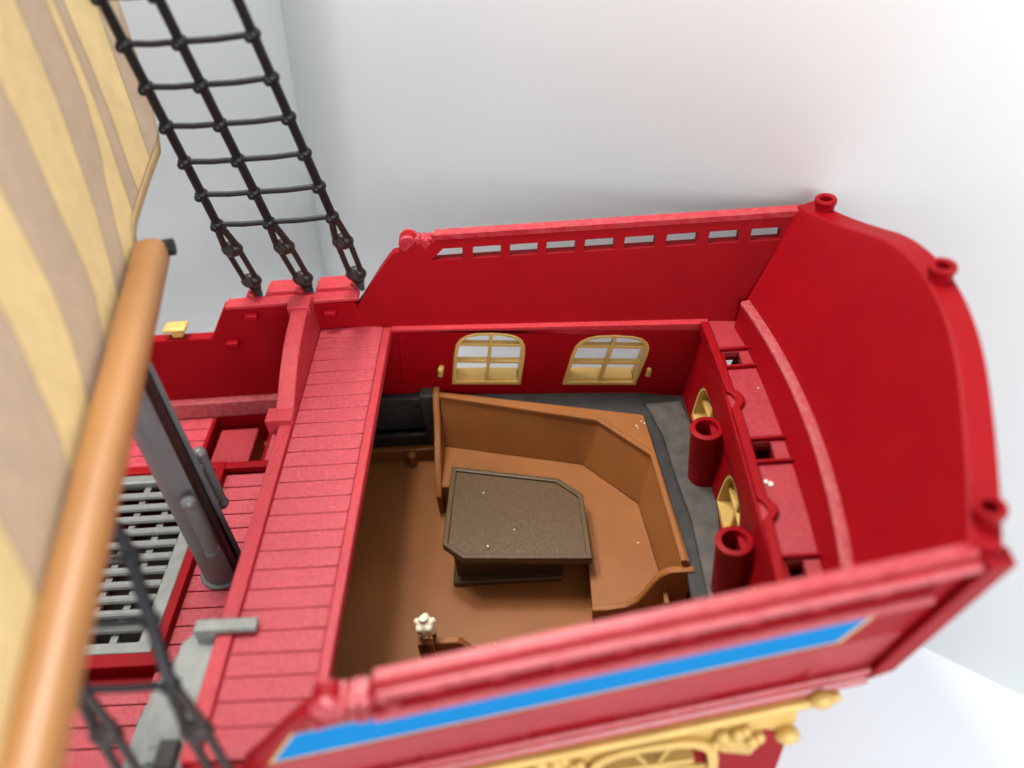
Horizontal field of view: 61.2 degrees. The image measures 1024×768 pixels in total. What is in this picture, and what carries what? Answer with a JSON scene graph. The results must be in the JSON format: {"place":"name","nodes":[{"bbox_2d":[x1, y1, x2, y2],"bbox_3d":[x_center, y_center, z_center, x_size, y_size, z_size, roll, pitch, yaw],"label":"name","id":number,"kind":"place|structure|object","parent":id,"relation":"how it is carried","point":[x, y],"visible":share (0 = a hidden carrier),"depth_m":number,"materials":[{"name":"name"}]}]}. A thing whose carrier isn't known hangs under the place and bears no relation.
{"place":"outdoors","nodes":[
{"label":"outdoors","id":0,"kind":"place"},
{"bbox_2d":[119,0,325,334],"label":"side backdrop wall","id":1,"kind":"structure","parent":0,"point":[203,284],"depth_m":0.57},
{"bbox_2d":[281,0,1023,695],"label":"backdrop wall","id":2,"kind":"structure","parent":0,"point":[897,116],"depth_m":0.41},
{"bbox_2d":[776,646,1023,767],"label":"ground","id":3,"kind":"structure","parent":0,"point":[921,707],"depth_m":0.46,"materials":[{"name":"white"}]},
{"bbox_2d":[0,0,1016,767],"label":"toy ship","id":4,"kind":"object","parent":3,"relation":"on","point":[276,440],"visible":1,"depth_m":0.31,"materials":[{"name":"red plastic"}]},
{"bbox_2d":[88,475,188,654],"bbox_3d":[-0.178,0.082,0.405,0.055,0.006,0.104,-4,41,3],"label":"hatch grating","id":5,"kind":"object","parent":4,"relation":"in","point":[170,571],"visible":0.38,"depth_m":0.40,"materials":[{"name":"grey plastic"}]},
{"bbox_2d":[123,617,258,767],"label":"boarding stair","id":6,"kind":"object","parent":4,"relation":"on","point":[157,741],"visible":0.81,"depth_m":0.30,"materials":[{"name":"grey plastic"}]},
{"bbox_2d":[443,466,592,585],"bbox_3d":[0.003,0.070,0.419,0.068,0.029,0.062,-4,41,3],"label":"cabin table","id":7,"kind":"object","parent":4,"relation":"in","point":[545,518],"visible":1,"depth_m":0.41,"materials":[{"name":"brown plastic"}]},
{"bbox_2d":[433,387,694,621],"bbox_3d":[0.019,0.057,0.420,0.118,0.046,0.130,-4,41,3],"label":"corner bench","id":8,"kind":"object","parent":4,"relation":"on","point":[626,575],"visible":0.84,"depth_m":0.43,"materials":[{"name":"brown plastic"}]},
{"bbox_2d":[483,387,773,546],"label":"crumbs","id":9,"kind":"object","parent":4,"relation":"in","point":[770,484],"visible":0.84,"depth_m":0.33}
]}

